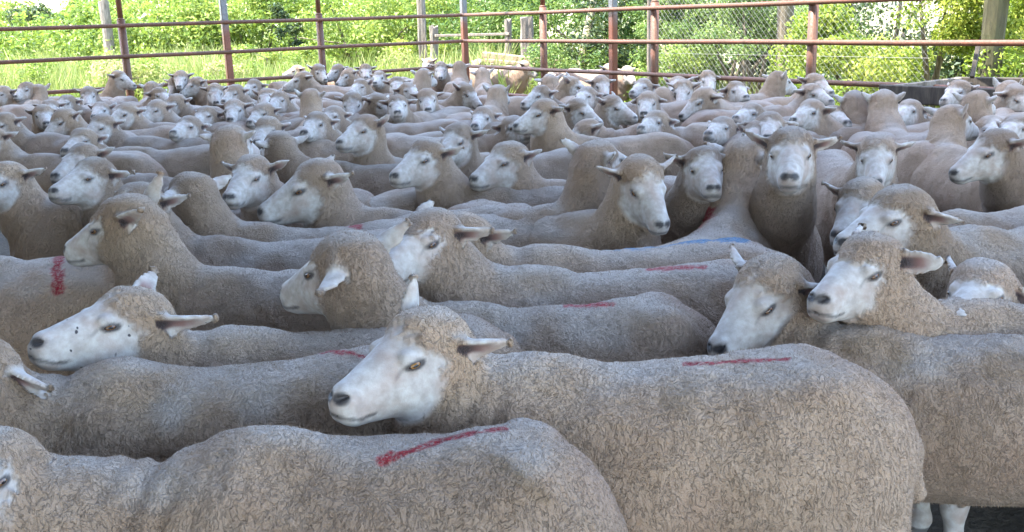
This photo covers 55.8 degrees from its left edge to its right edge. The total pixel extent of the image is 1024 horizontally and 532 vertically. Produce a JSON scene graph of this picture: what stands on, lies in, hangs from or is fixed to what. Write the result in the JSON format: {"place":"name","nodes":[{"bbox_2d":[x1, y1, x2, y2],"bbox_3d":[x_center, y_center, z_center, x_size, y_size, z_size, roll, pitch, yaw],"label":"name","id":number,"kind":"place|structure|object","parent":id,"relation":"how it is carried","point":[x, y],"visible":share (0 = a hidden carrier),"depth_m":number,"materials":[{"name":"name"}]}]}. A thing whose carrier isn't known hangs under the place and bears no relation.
{"place":"outdoors","nodes":[
{"label":"outdoors","id":0,"kind":"place"},
{"bbox_2d":[0,27,527,100],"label":"field grass","id":1,"kind":"structure","parent":0,"point":[56,79],"depth_m":16.38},
{"bbox_2d":[268,2,306,66],"bbox_3d":[-4.808,-4.745,21.009,0.764,1.927,0.551,-11,17,-32],"label":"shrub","id":2,"kind":"object","parent":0,"point":[277,10],"visible":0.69,"depth_m":20.79,"materials":[{"name":"green plant"}]},
{"bbox_2d":[5,5,1014,86],"bbox_3d":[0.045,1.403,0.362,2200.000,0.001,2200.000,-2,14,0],"label":"ground","id":3,"kind":"structure","parent":0,"point":[932,20],"depth_m":86.22,"materials":[{"name":"soil"}]},
{"bbox_2d":[1,0,56,42],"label":"tree","id":4,"kind":"object","parent":3,"relation":"on","point":[35,9],"visible":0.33,"depth_m":69.09,"materials":[{"name":"green plant"}]},
{"bbox_2d":[0,8,91,66],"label":"bush","id":5,"kind":"object","parent":3,"relation":"on","point":[20,47],"visible":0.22,"depth_m":26.62,"materials":[{"name":"green plant"}]},
{"bbox_2d":[0,0,145,58],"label":"bush","id":6,"kind":"object","parent":3,"relation":"on","point":[28,38],"visible":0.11,"depth_m":29.38,"materials":[{"name":"green plant"}]},
{"bbox_2d":[59,58,169,100],"bbox_3d":[-6.644,-2.886,15.780,2.068,1.054,1.756,3,15,18],"label":"bush","id":7,"kind":"object","parent":3,"relation":"on","point":[141,73],"visible":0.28,"depth_m":15.65,"materials":[{"name":"green plant"}]},
{"bbox_2d":[35,0,218,66],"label":"bush","id":8,"kind":"object","parent":3,"relation":"on","point":[79,47],"visible":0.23,"depth_m":25.18,"materials":[{"name":"green plant"}]},
{"bbox_2d":[94,0,267,61],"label":"bush","id":9,"kind":"object","parent":3,"relation":"on","point":[203,7],"visible":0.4,"depth_m":23.96,"materials":[{"name":"green plant"}]},
{"bbox_2d":[166,0,327,59],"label":"bush","id":10,"kind":"object","parent":3,"relation":"on","point":[203,40],"visible":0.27,"depth_m":24.15,"materials":[{"name":"green plant"}]},
{"bbox_2d":[215,43,335,85],"bbox_3d":[-4.924,-3.921,19.418,2.746,1.130,2.013,-8,16,-21],"label":"bush","id":11,"kind":"object","parent":3,"relation":"on","point":[306,53],"visible":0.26,"depth_m":19.10,"materials":[{"name":"green plant"}]},
{"bbox_2d":[217,0,403,57],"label":"bush","id":12,"kind":"object","parent":3,"relation":"on","point":[263,5],"visible":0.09,"depth_m":24.05,"materials":[{"name":"green plant"}]},
{"bbox_2d":[271,0,458,65],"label":"bush","id":13,"kind":"object","parent":3,"relation":"on","point":[340,28],"visible":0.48,"depth_m":21.10,"materials":[{"name":"green plant"}]},
{"bbox_2d":[347,0,491,59],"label":"bush","id":14,"kind":"object","parent":3,"relation":"on","point":[379,6],"visible":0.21,"depth_m":21.53,"materials":[{"name":"green plant"}]},
{"bbox_2d":[406,0,566,61],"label":"shrub","id":15,"kind":"object","parent":3,"relation":"on","point":[455,28],"visible":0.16,"depth_m":19.52,"materials":[{"name":"green plant"}]},
{"bbox_2d":[469,60,537,93],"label":"sheep","id":16,"kind":"object","parent":3,"relation":"on","point":[516,77],"visible":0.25,"depth_m":14.73},
{"bbox_2d":[470,0,633,78],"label":"shrub","id":17,"kind":"object","parent":3,"relation":"on","point":[503,4],"visible":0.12,"depth_m":18.63,"materials":[{"name":"green plant"}]},
{"bbox_2d":[521,34,629,93],"bbox_3d":[1.000,-3.009,15.021,1.727,1.190,1.478,-2,14,0],"label":"shrub","id":18,"kind":"object","parent":3,"relation":"on","point":[552,61],"visible":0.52,"depth_m":14.83,"materials":[{"name":"green plant"}]},
{"bbox_2d":[502,0,673,65],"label":"shrub","id":19,"kind":"object","parent":3,"relation":"on","point":[554,17],"visible":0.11,"depth_m":17.08,"materials":[{"name":"green plant"}]},
{"bbox_2d":[569,65,635,100],"bbox_3d":[1.156,-2.267,12.925,1.295,0.821,0.437,10,19,38],"label":"rock","id":20,"kind":"object","parent":3,"relation":"on","point":[626,83],"visible":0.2,"depth_m":12.56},
{"bbox_2d":[555,0,716,85],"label":"shrub","id":21,"kind":"object","parent":3,"relation":"on","point":[594,30],"visible":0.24,"depth_m":14.96,"materials":[{"name":"green plant"}]},
{"bbox_2d":[623,44,714,101],"bbox_3d":[1.964,-2.440,12.911,1.468,1.075,0.900,-13,18,-37],"label":"shrub","id":22,"kind":"object","parent":3,"relation":"on","point":[685,59],"visible":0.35,"depth_m":12.89,"materials":[{"name":"green plant"}]},
{"bbox_2d":[622,0,733,88],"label":"shrub","id":23,"kind":"object","parent":3,"relation":"on","point":[641,29],"visible":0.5,"depth_m":14.11,"materials":[{"name":"green plant"}]},
{"bbox_2d":[664,0,775,92],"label":"shrub","id":24,"kind":"object","parent":3,"relation":"on","point":[735,61],"visible":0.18,"depth_m":13.79,"materials":[{"name":"green plant"}]},
{"bbox_2d":[690,0,807,93],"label":"shrub","id":25,"kind":"object","parent":3,"relation":"on","point":[745,49],"visible":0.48,"depth_m":12.81,"materials":[{"name":"green plant"}]},
{"bbox_2d":[775,0,794,96],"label":"post","id":26,"kind":"object","parent":3,"relation":"on","point":[787,13],"visible":0.24,"depth_m":12.07,"materials":[{"name":"grey wood"}]},
{"bbox_2d":[647,0,931,94],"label":"netting fence","id":27,"kind":"object","parent":3,"relation":"on","point":[648,32],"visible":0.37,"depth_m":10.70,"materials":[{"name":"silver metal"}]},
{"bbox_2d":[765,2,924,93],"bbox_3d":[3.937,-2.702,11.450,1.894,2.207,1.385,-2,14,0],"label":"shrub","id":28,"kind":"object","parent":3,"relation":"on","point":[840,18],"visible":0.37,"depth_m":11.16,"materials":[{"name":"green plant"}]},
{"bbox_2d":[785,31,907,105],"bbox_3d":[3.497,-1.916,10.453,1.172,1.197,1.285,-9,16,-26],"label":"shrub","id":29,"kind":"object","parent":3,"relation":"on","point":[852,62],"visible":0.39,"depth_m":10.32,"materials":[{"name":"green plant"}]},
{"bbox_2d":[796,1,1017,88],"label":"shrub","id":30,"kind":"object","parent":3,"relation":"on","point":[904,35],"visible":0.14,"depth_m":14.09,"materials":[{"name":"green plant"}]},
{"bbox_2d":[854,0,1023,107],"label":"shrub","id":31,"kind":"object","parent":3,"relation":"on","point":[939,57],"visible":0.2,"depth_m":10.42,"materials":[{"name":"green plant"}]},
{"bbox_2d":[907,0,1023,81],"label":"shrub","id":32,"kind":"object","parent":3,"relation":"on","point":[948,59],"visible":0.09,"depth_m":13.94,"materials":[{"name":"green plant"}]},
{"bbox_2d":[931,0,1023,77],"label":"shrub","id":33,"kind":"object","parent":3,"relation":"on","point":[1015,64],"visible":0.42,"depth_m":9.85,"materials":[{"name":"green plant"}]},
{"bbox_2d":[977,0,1009,76],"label":"post","id":34,"kind":"object","parent":3,"relation":"on","point":[995,16],"visible":0.46,"depth_m":9.50,"materials":[{"name":"wood"}]},
{"bbox_2d":[0,230,1023,531],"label":"pen floor","id":35,"kind":"structure","parent":0,"point":[994,518],"depth_m":2.80,"materials":[{"name":"soil"}]},
{"bbox_2d":[0,83,50,130],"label":"sheep","id":36,"kind":"object","parent":35,"relation":"on","point":[40,92],"visible":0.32,"depth_m":10.36},
{"bbox_2d":[0,161,82,259],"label":"sheep","id":37,"kind":"object","parent":35,"relation":"on","point":[35,223],"visible":0.17,"depth_m":4.25},
{"bbox_2d":[0,255,114,375],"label":"sheep","id":38,"kind":"object","parent":35,"relation":"on","point":[38,294],"visible":0.18,"depth_m":3.10},
{"bbox_2d":[0,112,136,153],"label":"sheep","id":39,"kind":"object","parent":35,"relation":"on","point":[26,140],"visible":0.16,"depth_m":7.17},
{"bbox_2d":[0,128,168,193],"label":"sheep","id":40,"kind":"object","parent":35,"relation":"on","point":[129,161],"visible":0.19,"depth_m":5.96},
{"bbox_2d":[49,70,136,97],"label":"sheep","id":41,"kind":"object","parent":35,"relation":"on","point":[119,83],"visible":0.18,"depth_m":11.21},
{"bbox_2d":[44,107,174,138],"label":"sheep","id":42,"kind":"object","parent":35,"relation":"on","point":[65,121],"visible":0.13,"depth_m":7.42},
{"bbox_2d":[60,128,209,177],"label":"sheep","id":43,"kind":"object","parent":35,"relation":"on","point":[174,162],"visible":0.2,"depth_m":6.10},
{"bbox_2d":[48,156,240,227],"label":"sheep","id":44,"kind":"object","parent":35,"relation":"on","point":[87,186],"visible":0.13,"depth_m":4.11},
{"bbox_2d":[87,113,209,149],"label":"sheep","id":45,"kind":"object","parent":35,"relation":"on","point":[103,124],"visible":0.16,"depth_m":6.70},
{"bbox_2d":[142,99,180,122],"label":"sheep","id":46,"kind":"object","parent":35,"relation":"on","point":[158,110],"visible":0.12,"depth_m":7.97},
{"bbox_2d":[50,142,283,192],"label":"sheep","id":47,"kind":"object","parent":35,"relation":"on","point":[74,155],"visible":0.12,"depth_m":4.91},
{"bbox_2d":[111,102,253,132],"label":"sheep","id":48,"kind":"object","parent":35,"relation":"on","point":[132,115],"visible":0.12,"depth_m":7.64},
{"bbox_2d":[0,339,391,461],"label":"sheep","id":49,"kind":"object","parent":35,"relation":"on","point":[135,407],"visible":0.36,"depth_m":2.05},
{"bbox_2d":[63,170,330,331],"bbox_3d":[-0.736,0.212,3.080,1.315,1.058,0.446,-2,14,-1],"label":"sheep","id":50,"kind":"object","parent":35,"relation":"on","point":[127,238],"visible":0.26,"depth_m":2.93},
{"bbox_2d":[0,0,462,96],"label":"pipe fence","id":51,"kind":"object","parent":35,"relation":"on","point":[125,56],"visible":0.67,"depth_m":12.46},
{"bbox_2d":[169,115,300,141],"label":"sheep","id":52,"kind":"object","parent":35,"relation":"on","point":[187,127],"visible":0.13,"depth_m":6.78},
{"bbox_2d":[112,181,386,270],"bbox_3d":[-0.789,0.149,3.508,1.281,0.968,0.483,-2,14,-1],"label":"sheep","id":53,"kind":"object","parent":35,"relation":"on","point":[219,250],"visible":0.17,"depth_m":3.40},
{"bbox_2d":[194,105,304,130],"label":"sheep","id":54,"kind":"object","parent":35,"relation":"on","point":[207,114],"visible":0.11,"depth_m":7.71},
{"bbox_2d":[27,266,522,370],"bbox_3d":[-0.487,0.439,2.487,1.218,0.898,0.461,-3,14,-4],"label":"sheep","id":55,"kind":"object","parent":35,"relation":"on","point":[140,318],"visible":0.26,"depth_m":2.31},
{"bbox_2d":[163,171,404,241],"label":"sheep","id":56,"kind":"object","parent":35,"relation":"on","point":[204,210],"visible":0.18,"depth_m":3.61},
{"bbox_2d":[199,124,373,206],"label":"sheep","id":57,"kind":"object","parent":35,"relation":"on","point":[232,144],"visible":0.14,"depth_m":4.68},
{"bbox_2d":[294,88,325,129],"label":"sheep","id":58,"kind":"object","parent":35,"relation":"on","point":[310,100],"visible":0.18,"depth_m":7.86},
{"bbox_2d":[0,416,627,531],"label":"sheep","id":59,"kind":"object","parent":35,"relation":"on","point":[521,474],"visible":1,"depth_m":1.71},
{"bbox_2d":[246,102,387,128],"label":"sheep","id":60,"kind":"object","parent":35,"relation":"on","point":[260,110],"visible":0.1,"depth_m":7.73},
{"bbox_2d":[220,154,417,227],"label":"sheep","id":61,"kind":"object","parent":35,"relation":"on","point":[254,183],"visible":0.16,"depth_m":3.97},
{"bbox_2d":[255,130,398,195],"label":"sheep","id":62,"kind":"object","parent":35,"relation":"on","point":[277,145],"visible":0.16,"depth_m":5.22},
{"bbox_2d":[283,71,373,94],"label":"sheep","id":63,"kind":"object","parent":35,"relation":"on","point":[301,81],"visible":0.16,"depth_m":11.55},
{"bbox_2d":[253,116,408,161],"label":"sheep","id":64,"kind":"object","parent":35,"relation":"on","point":[266,125],"visible":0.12,"depth_m":6.21},
{"bbox_2d":[283,92,388,122],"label":"sheep","id":65,"kind":"object","parent":35,"relation":"on","point":[372,106],"visible":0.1,"depth_m":7.91},
{"bbox_2d":[299,111,442,141],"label":"sheep","id":66,"kind":"object","parent":35,"relation":"on","point":[318,125],"visible":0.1,"depth_m":6.29},
{"bbox_2d":[322,105,457,134],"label":"sheep","id":67,"kind":"object","parent":35,"relation":"on","point":[337,112],"visible":0.13,"depth_m":7.21},
{"bbox_2d":[257,154,531,227],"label":"sheep","id":68,"kind":"object","parent":35,"relation":"on","point":[315,193],"visible":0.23,"depth_m":3.84},
{"bbox_2d":[335,114,489,164],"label":"sheep","id":69,"kind":"object","parent":35,"relation":"on","point":[362,139],"visible":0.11,"depth_m":5.27},
{"bbox_2d":[218,0,617,95],"bbox_3d":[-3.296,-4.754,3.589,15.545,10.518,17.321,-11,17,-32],"label":"fence posts","id":70,"kind":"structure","parent":35,"relation":"on","point":[613,48],"depth_m":12.47,"materials":[{"name":"metal"}]},
{"bbox_2d":[378,94,471,123],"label":"sheep","id":71,"kind":"object","parent":35,"relation":"on","point":[398,110],"visible":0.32,"depth_m":7.64},
{"bbox_2d":[409,88,444,112],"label":"sheep","id":72,"kind":"object","parent":35,"relation":"on","point":[427,100],"visible":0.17,"depth_m":8.22},
{"bbox_2d":[410,79,482,112],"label":"sheep","id":73,"kind":"object","parent":35,"relation":"on","point":[464,94],"visible":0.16,"depth_m":8.84},
{"bbox_2d":[386,115,530,157],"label":"sheep","id":74,"kind":"object","parent":35,"relation":"on","point":[399,145],"visible":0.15,"depth_m":6.29},
{"bbox_2d":[389,138,563,208],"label":"sheep","id":75,"kind":"object","parent":35,"relation":"on","point":[428,169],"visible":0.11,"depth_m":4.28},
{"bbox_2d":[445,84,509,120],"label":"sheep","id":76,"kind":"object","parent":35,"relation":"on","point":[498,100],"visible":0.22,"depth_m":8.38},
{"bbox_2d":[280,218,716,361],"bbox_3d":[0.004,0.349,2.622,1.258,0.975,0.443,-2,14,0],"label":"sheep","id":77,"kind":"object","parent":35,"relation":"on","point":[345,279],"visible":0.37,"depth_m":2.47},
{"bbox_2d":[439,122,572,179],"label":"sheep","id":78,"kind":"object","parent":35,"relation":"on","point":[470,158],"visible":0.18,"depth_m":5.14},
{"bbox_2d":[393,138,626,246],"bbox_3d":[-0.038,0.012,3.875,1.213,1.003,0.438,-4,15,-8],"label":"sheep","id":79,"kind":"object","parent":35,"relation":"on","point":[586,185],"visible":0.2,"depth_m":3.78},
{"bbox_2d":[444,98,603,150],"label":"sheep","id":80,"kind":"object","parent":35,"relation":"on","point":[575,110],"visible":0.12,"depth_m":7.00},
{"bbox_2d":[472,72,584,115],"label":"sheep","id":81,"kind":"object","parent":35,"relation":"on","point":[568,85],"visible":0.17,"depth_m":9.33},
{"bbox_2d":[448,153,677,249],"bbox_3d":[0.131,0.010,3.881,1.224,0.994,0.442,8,17,34],"label":"sheep","id":82,"kind":"object","parent":35,"relation":"on","point":[630,211],"visible":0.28,"depth_m":3.50},
{"bbox_2d":[389,198,746,325],"bbox_3d":[0.309,0.276,2.883,1.342,0.968,0.477,-2,14,0],"label":"sheep","id":83,"kind":"object","parent":35,"relation":"on","point":[439,254],"visible":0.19,"depth_m":2.73},
{"bbox_2d":[498,91,637,129],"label":"sheep","id":84,"kind":"object","parent":35,"relation":"on","point":[613,111],"visible":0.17,"depth_m":7.17},
{"bbox_2d":[469,140,676,197],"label":"sheep","id":85,"kind":"object","parent":35,"relation":"on","point":[509,164],"visible":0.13,"depth_m":4.33},
{"bbox_2d":[512,98,694,175],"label":"sheep","id":86,"kind":"object","parent":35,"relation":"on","point":[542,122],"visible":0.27,"depth_m":5.95},
{"bbox_2d":[328,272,926,531],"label":"sheep","id":87,"kind":"object","parent":35,"relation":"on","point":[798,437],"visible":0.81,"depth_m":1.92},
{"bbox_2d":[575,86,687,127],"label":"sheep","id":88,"kind":"object","parent":35,"relation":"on","point":[673,110],"visible":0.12,"depth_m":8.05},
{"bbox_2d":[453,211,814,282],"bbox_3d":[0.355,0.231,3.180,1.397,0.903,0.455,-2,14,0],"label":"sheep","id":89,"kind":"object","parent":35,"relation":"on","point":[577,259],"visible":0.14,"depth_m":3.04},
{"bbox_2d":[572,117,708,137],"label":"sheep","id":90,"kind":"object","parent":35,"relation":"on","point":[591,127],"visible":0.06,"depth_m":6.45},
{"bbox_2d":[627,90,668,127],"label":"sheep","id":91,"kind":"object","parent":35,"relation":"on","point":[646,102],"visible":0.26,"depth_m":7.46},
{"bbox_2d":[637,110,707,146],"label":"sheep","id":92,"kind":"object","parent":35,"relation":"on","point":[656,121],"visible":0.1,"depth_m":6.29},
{"bbox_2d":[660,145,725,244],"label":"sheep","id":93,"kind":"object","parent":35,"relation":"on","point":[694,191],"visible":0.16,"depth_m":3.78},
{"bbox_2d":[678,86,743,121],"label":"sheep","id":94,"kind":"object","parent":35,"relation":"on","point":[702,98],"visible":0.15,"depth_m":7.43},
{"bbox_2d":[656,136,773,249],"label":"sheep","id":95,"kind":"object","parent":35,"relation":"on","point":[727,214],"visible":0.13,"depth_m":3.72},
{"bbox_2d":[462,0,1023,96],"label":"pipe fence","id":96,"kind":"object","parent":35,"relation":"on","point":[811,42],"visible":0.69,"depth_m":10.23,"materials":[{"name":"metal"}]},
{"bbox_2d":[680,83,834,126],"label":"sheep","id":97,"kind":"object","parent":35,"relation":"on","point":[811,90],"visible":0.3,"depth_m":7.40},
{"bbox_2d":[722,111,798,146],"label":"sheep","id":98,"kind":"object","parent":35,"relation":"on","point":[771,122],"visible":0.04,"depth_m":5.17},
{"bbox_2d":[749,70,796,99],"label":"sheep","id":99,"kind":"object","parent":35,"relation":"on","point":[778,84],"visible":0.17,"depth_m":8.57},
{"bbox_2d":[723,73,834,105],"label":"sheep","id":100,"kind":"object","parent":35,"relation":"on","point":[819,79],"visible":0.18,"depth_m":8.10},
{"bbox_2d":[703,116,863,149],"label":"sheep","id":101,"kind":"object","parent":35,"relation":"on","point":[721,130],"visible":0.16,"depth_m":5.96},
{"bbox_2d":[743,124,841,282],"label":"sheep","id":102,"kind":"object","parent":35,"relation":"on","point":[783,203],"visible":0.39,"depth_m":3.52},
{"bbox_2d":[789,98,929,136],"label":"sheep","id":103,"kind":"object","parent":35,"relation":"on","point":[811,114],"visible":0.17,"depth_m":6.06},
{"bbox_2d":[707,243,1023,507],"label":"sheep","id":104,"kind":"object","parent":35,"relation":"on","point":[961,396],"visible":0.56,"depth_m":2.25},
{"bbox_2d":[815,132,915,274],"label":"sheep","id":105,"kind":"object","parent":35,"relation":"on","point":[876,156],"visible":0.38,"depth_m":4.46},
{"bbox_2d":[834,90,926,141],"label":"sheep","id":106,"kind":"object","parent":35,"relation":"on","point":[854,105],"visible":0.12,"depth_m":6.21},
{"bbox_2d":[861,89,934,183],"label":"sheep","id":107,"kind":"object","parent":35,"relation":"on","point":[883,115],"visible":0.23,"depth_m":5.93},
{"bbox_2d":[807,223,1023,531],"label":"sheep","id":108,"kind":"object","parent":35,"relation":"on","point":[869,278],"visible":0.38,"depth_m":2.34},
{"bbox_2d":[841,115,1002,160],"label":"sheep","id":109,"kind":"object","parent":35,"relation":"on","point":[983,123],"visible":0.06,"depth_m":5.83},
{"bbox_2d":[821,176,1023,245],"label":"sheep","id":110,"kind":"object","parent":35,"relation":"on","point":[856,195],"visible":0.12,"depth_m":3.38},
{"bbox_2d":[833,183,1023,298],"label":"sheep","id":111,"kind":"object","parent":35,"relation":"on","point":[910,217],"visible":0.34,"depth_m":2.90},
{"bbox_2d":[910,103,982,211],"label":"sheep","id":112,"kind":"object","parent":35,"relation":"on","point":[953,129],"visible":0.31,"depth_m":5.10},
{"bbox_2d":[879,77,1023,107],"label":"feed trough","id":113,"kind":"object","parent":35,"relation":"on","point":[925,92],"visible":0.26,"depth_m":7.98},
{"bbox_2d":[898,99,1023,125],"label":"sheep","id":114,"kind":"object","parent":35,"relation":"on","point":[912,111],"visible":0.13,"depth_m":6.34},
{"bbox_2d":[951,90,997,122],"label":"sheep","id":115,"kind":"object","parent":35,"relation":"on","point":[981,104],"visible":0.22,"depth_m":6.01},
{"bbox_2d":[926,83,1023,116],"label":"sheep","id":116,"kind":"object","parent":35,"relation":"on","point":[1010,96],"visible":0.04,"depth_m":6.77},
{"bbox_2d":[945,255,1023,316],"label":"sheep","id":117,"kind":"object","parent":35,"relation":"on","point":[975,277],"visible":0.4,"depth_m":2.50},
{"bbox_2d":[948,127,1023,212],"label":"sheep","id":118,"kind":"object","parent":35,"relation":"on","point":[991,160],"visible":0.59,"depth_m":4.16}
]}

